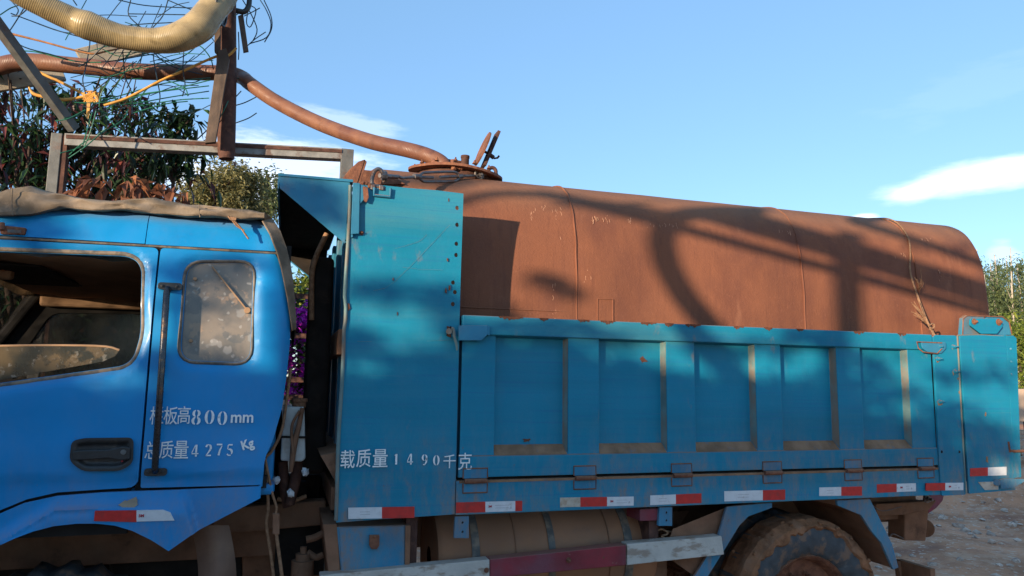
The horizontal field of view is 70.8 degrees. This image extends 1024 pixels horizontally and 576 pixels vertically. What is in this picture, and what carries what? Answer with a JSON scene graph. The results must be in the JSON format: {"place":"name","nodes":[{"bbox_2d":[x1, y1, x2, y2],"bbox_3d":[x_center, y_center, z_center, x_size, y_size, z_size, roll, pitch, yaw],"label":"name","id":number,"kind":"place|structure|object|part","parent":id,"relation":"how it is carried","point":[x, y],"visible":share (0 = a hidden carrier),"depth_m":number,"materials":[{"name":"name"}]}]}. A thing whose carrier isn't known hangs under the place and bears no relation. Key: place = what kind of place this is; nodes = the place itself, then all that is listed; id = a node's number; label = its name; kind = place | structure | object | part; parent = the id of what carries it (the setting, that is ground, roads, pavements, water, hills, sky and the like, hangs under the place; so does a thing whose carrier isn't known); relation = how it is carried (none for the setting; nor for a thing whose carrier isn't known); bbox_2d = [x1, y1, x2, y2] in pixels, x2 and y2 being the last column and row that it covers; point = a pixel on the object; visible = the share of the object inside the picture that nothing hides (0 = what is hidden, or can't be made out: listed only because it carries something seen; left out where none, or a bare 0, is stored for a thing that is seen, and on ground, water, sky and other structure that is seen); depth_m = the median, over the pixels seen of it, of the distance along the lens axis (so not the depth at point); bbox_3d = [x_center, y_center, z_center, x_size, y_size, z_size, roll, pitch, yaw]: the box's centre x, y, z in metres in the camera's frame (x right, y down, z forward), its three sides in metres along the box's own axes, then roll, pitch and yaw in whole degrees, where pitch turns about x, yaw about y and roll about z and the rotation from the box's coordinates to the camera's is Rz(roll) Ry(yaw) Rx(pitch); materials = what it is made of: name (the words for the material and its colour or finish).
{"place":"outdoors","nodes":[
{"label":"outdoors","id":0,"kind":"place"},
{"bbox_2d":[75,44,148,60],"bbox_3d":[-3.486,-2.197,6.564,0.834,0.593,0.050,6,-9,-33],"label":"plank","id":1,"kind":"object","parent":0,"point":[106,55],"visible":0.15,"depth_m":6.42,"materials":[{"name":"brown wood"}]},
{"bbox_2d":[282,391,292,472],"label":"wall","id":2,"kind":"structure","parent":0,"point":[282,409],"depth_m":10.84,"materials":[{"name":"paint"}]},
{"bbox_2d":[0,0,1023,375],"label":"sky","id":3,"kind":"structure","parent":0,"point":[898,110],"materials":[{"name":"blue"}]},
{"bbox_2d":[416,421,1023,575],"bbox_3d":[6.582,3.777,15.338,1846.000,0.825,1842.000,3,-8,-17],"label":"ground","id":4,"kind":"structure","parent":0,"point":[945,545],"depth_m":9.12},
{"bbox_2d":[0,61,235,206],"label":"fruit tree","id":5,"kind":"object","parent":4,"relation":"on","point":[18,165],"visible":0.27,"depth_m":6.44,"materials":[{"name":"green plant"}]},
{"bbox_2d":[133,99,215,201],"bbox_3d":[-3.109,0.492,6.363,0.743,4.462,0.479,2,-7,-6],"label":"sapling","id":6,"kind":"object","parent":4,"relation":"on","point":[183,118],"visible":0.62,"depth_m":6.56,"materials":[{"name":"green plant"}]},
{"bbox_2d":[0,17,353,570],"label":"pipe frame","id":7,"kind":"object","parent":4,"relation":"on","point":[57,171],"visible":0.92,"depth_m":5.88,"materials":[{"name":"metal"}]},
{"bbox_2d":[63,175,112,199],"bbox_3d":[-3.290,-0.401,5.498,0.452,0.914,0.429,3,-8,-17],"label":"leaf sprig","id":8,"kind":"object","parent":7,"relation":"attached to","point":[83,188],"visible":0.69,"depth_m":5.49,"materials":[{"name":"brown plant"}]},
{"bbox_2d":[0,0,272,158],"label":"wire net","id":9,"kind":"object","parent":7,"relation":"attached to","point":[247,8],"visible":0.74,"depth_m":5.91,"materials":[{"name":"black metal"}]},
{"bbox_2d":[13,33,118,54],"bbox_3d":[-3.639,-1.959,5.747,1.067,0.125,0.032,3,-8,-17],"label":"brown strap","id":10,"kind":"object","parent":9,"relation":"attached to","point":[30,38],"visible":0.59,"depth_m":5.75,"materials":[{"name":"brown fabric"}]},
{"bbox_2d":[28,47,236,118],"bbox_3d":[-3.065,-1.697,5.819,1.545,0.740,0.109,2,-8,-12],"label":"yellow strap","id":11,"kind":"object","parent":9,"relation":"attached to","point":[90,95],"visible":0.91,"depth_m":5.74,"materials":[{"name":"yellow fabric"}]},
{"bbox_2d":[238,14,248,52],"bbox_3d":[-2.244,-2.125,6.013,0.100,0.330,0.030,3,-8,-17],"label":"wood slat","id":12,"kind":"object","parent":9,"relation":"hanging from","point":[243,33],"visible":1,"depth_m":6.00,"materials":[{"name":"wood"}]},
{"bbox_2d":[111,175,189,204],"bbox_3d":[-2.805,-0.405,5.654,0.621,0.975,0.364,1,-7,2],"label":"leaf sprig","id":13,"kind":"object","parent":7,"relation":"attached to","point":[137,190],"visible":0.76,"depth_m":5.62,"materials":[{"name":"brown plant"}]},
{"bbox_2d":[216,5,236,160],"bbox_3d":[-2.445,-2.167,6.150,0.274,2.193,0.164,3,-8,-17],"label":"hanging pipe","id":14,"kind":"object","parent":7,"relation":"hanging from","point":[226,138],"visible":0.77,"depth_m":6.04,"materials":[{"name":"metal"}]},
{"bbox_2d":[10,0,237,53],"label":"corrugated hose","id":15,"kind":"object","parent":14,"relation":"hanging from","point":[200,23],"visible":1,"depth_m":5.50,"materials":[{"name":"beige plastic"}]},
{"bbox_2d":[205,26,229,144],"bbox_3d":[-2.420,-1.694,5.946,0.141,1.064,0.070,3,-8,-17],"label":"board","id":16,"kind":"object","parent":14,"relation":"attached to","point":[220,77],"visible":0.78,"depth_m":5.91,"materials":[{"name":"brown wood"}]},
{"bbox_2d":[167,156,277,223],"bbox_3d":[-8.476,0.134,20.536,3.247,8.642,3.253,-1,-8,15],"label":"tree","id":17,"kind":"object","parent":4,"relation":"on","point":[237,187],"visible":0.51,"depth_m":20.34,"materials":[{"name":"green plant"}]},
{"bbox_2d":[254,159,286,224],"bbox_3d":[-8.643,0.147,24.674,2.394,9.670,2.131,-3,-8,29],"label":"tree","id":18,"kind":"object","parent":4,"relation":"on","point":[275,195],"visible":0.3,"depth_m":24.79,"materials":[{"name":"green plant"}]},
{"bbox_2d":[282,286,307,410],"bbox_3d":[-2.698,1.464,8.946,1.196,3.208,1.489,3,-8,-17],"label":"flowering shrub","id":19,"kind":"object","parent":4,"relation":"on","point":[296,388],"visible":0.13,"depth_m":8.88,"materials":[{"name":"purple plant"}]},
{"bbox_2d":[283,293,307,399],"bbox_3d":[-3.130,1.487,8.167,4.000,2.950,0.130,3,-8,-17],"label":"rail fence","id":20,"kind":"object","parent":4,"relation":"on","point":[300,335],"depth_m":8.40,"materials":[{"name":"wood"}]},
{"bbox_2d":[291,254,328,372],"bbox_3d":[-4.352,1.490,15.305,2.282,4.736,2.082,3,-8,-17],"label":"tree","id":21,"kind":"object","parent":4,"relation":"on","point":[304,283],"visible":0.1,"depth_m":15.10,"materials":[{"name":"green plant"}]},
{"bbox_2d":[0,173,1023,575],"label":"dump truck","id":22,"kind":"object","parent":4,"relation":"on","point":[148,427],"visible":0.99,"depth_m":4.04,"materials":[{"name":"blue paint"}]},
{"bbox_3d":[-2.967,0.416,5.176,1.068,0.484,0.005,3,-8,-17],"label":"far window","id":23,"kind":"part","parent":22,"relation":"part of","materials":[{"name":"glass"}]},
{"bbox_3d":[-2.328,0.477,3.348,1.143,1.430,0.117,3,-8,-17],"label":"door","id":24,"kind":"part","parent":22,"relation":"part of","materials":[{"name":"blue paint"}]},
{"bbox_2d":[0,186,295,350],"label":"canvas tarp","id":25,"kind":"object","parent":22,"relation":"on","point":[27,201],"visible":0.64,"depth_m":3.62,"materials":[{"name":"fabric"}]},
{"bbox_2d":[370,167,387,190],"bbox_3d":[-0.736,-0.600,3.982,0.096,0.140,0.070,3,-8,-17],"label":"shackle","id":26,"kind":"object","parent":22,"relation":"on","point":[384,175],"visible":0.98,"depth_m":3.97,"materials":[{"name":"grey metal"}]},
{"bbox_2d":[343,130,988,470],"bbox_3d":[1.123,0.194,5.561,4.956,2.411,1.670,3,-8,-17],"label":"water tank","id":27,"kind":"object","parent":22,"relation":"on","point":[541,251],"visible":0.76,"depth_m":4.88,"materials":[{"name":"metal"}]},
{"bbox_2d":[0,53,449,162],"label":"suction hose","id":28,"kind":"object","parent":27,"relation":"on","point":[245,80],"visible":0.77,"depth_m":6.04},
{"bbox_2d":[0,71,65,91],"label":"plank","id":29,"kind":"object","parent":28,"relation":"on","point":[22,83],"visible":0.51,"depth_m":6.26,"materials":[{"name":"brown wood"}]},
{"bbox_2d":[378,170,487,182],"bbox_3d":[-0.446,-0.695,4.472,0.067,0.290,0.992,-5,-9,38],"label":"turnbuckle","id":30,"kind":"object","parent":27,"relation":"attached to","point":[459,176],"visible":0.95,"depth_m":4.46,"materials":[{"name":"brown metal"}]},
{"bbox_2d":[883,218,935,335],"bbox_3d":[2.906,-0.056,5.752,0.206,1.113,1.450,2,-7,-6],"label":"lashing rope","id":31,"kind":"object","parent":27,"relation":"attached to","point":[924,319],"visible":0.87,"depth_m":5.30,"materials":[{"name":"fabric"}]},
{"bbox_2d":[874,439,1023,575],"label":"gravel","id":32,"kind":"structure","parent":4,"relation":"on","point":[1013,523],"depth_m":9.84,"materials":[{"name":"grey gravel"}]},
{"bbox_2d":[984,267,1004,317],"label":"eucalyptus tree","id":33,"kind":"object","parent":4,"relation":"on","point":[991,305],"visible":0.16,"depth_m":52.36,"materials":[{"name":"green plant"}]},
{"bbox_2d":[983,260,1008,312],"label":"eucalyptus tree","id":34,"kind":"object","parent":4,"relation":"on","point":[985,272],"visible":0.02,"depth_m":55.39,"materials":[{"name":"green plant"}]},
{"bbox_2d":[992,254,1005,298],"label":"eucalyptus tree","id":35,"kind":"object","parent":4,"relation":"on","point":[995,267],"visible":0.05,"depth_m":71.26,"materials":[{"name":"green plant"}]},
{"bbox_2d":[985,270,1019,384],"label":"eucalyptus tree","id":36,"kind":"object","parent":4,"relation":"on","point":[999,287],"visible":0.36,"depth_m":52.92,"materials":[{"name":"green plant"}]},
{"bbox_2d":[995,257,1018,314],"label":"eucalyptus tree","id":37,"kind":"object","parent":4,"relation":"on","point":[1005,277],"visible":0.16,"depth_m":63.48,"materials":[{"name":"green plant"}]},
{"bbox_2d":[997,308,1023,426],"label":"sunlit bush","id":38,"kind":"object","parent":4,"relation":"on","point":[1019,333],"visible":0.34,"depth_m":18.61,"materials":[{"name":"green plant"}]},
{"bbox_2d":[998,247,1023,385],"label":"eucalyptus tree","id":39,"kind":"object","parent":4,"relation":"on","point":[1012,300],"visible":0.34,"depth_m":53.56,"materials":[{"name":"green plant"}]},
{"bbox_2d":[1000,284,1023,339],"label":"eucalyptus tree","id":40,"kind":"object","parent":4,"relation":"on","point":[1016,307],"visible":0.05,"depth_m":55.03,"materials":[{"name":"green plant"}]},
{"bbox_2d":[1001,254,1023,320],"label":"eucalyptus tree","id":41,"kind":"object","parent":4,"relation":"on","point":[1019,272],"visible":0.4,"depth_m":55.46,"materials":[{"name":"green plant"}]},
{"bbox_2d":[1011,265,1023,382],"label":"eucalyptus tree","id":42,"kind":"object","parent":4,"relation":"on","point":[1019,298],"visible":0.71,"depth_m":52.35,"materials":[{"name":"green plant"}]},
{"bbox_2d":[1018,389,1023,420],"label":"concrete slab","id":43,"kind":"structure","parent":4,"relation":"on","point":[1021,403],"depth_m":14.58,"materials":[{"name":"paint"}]},
{"bbox_2d":[1020,430,1023,460],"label":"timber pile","id":44,"kind":"object","parent":4,"relation":"on","point":[1022,437],"depth_m":13.73,"materials":[{"name":"brown wood"}]}
]}

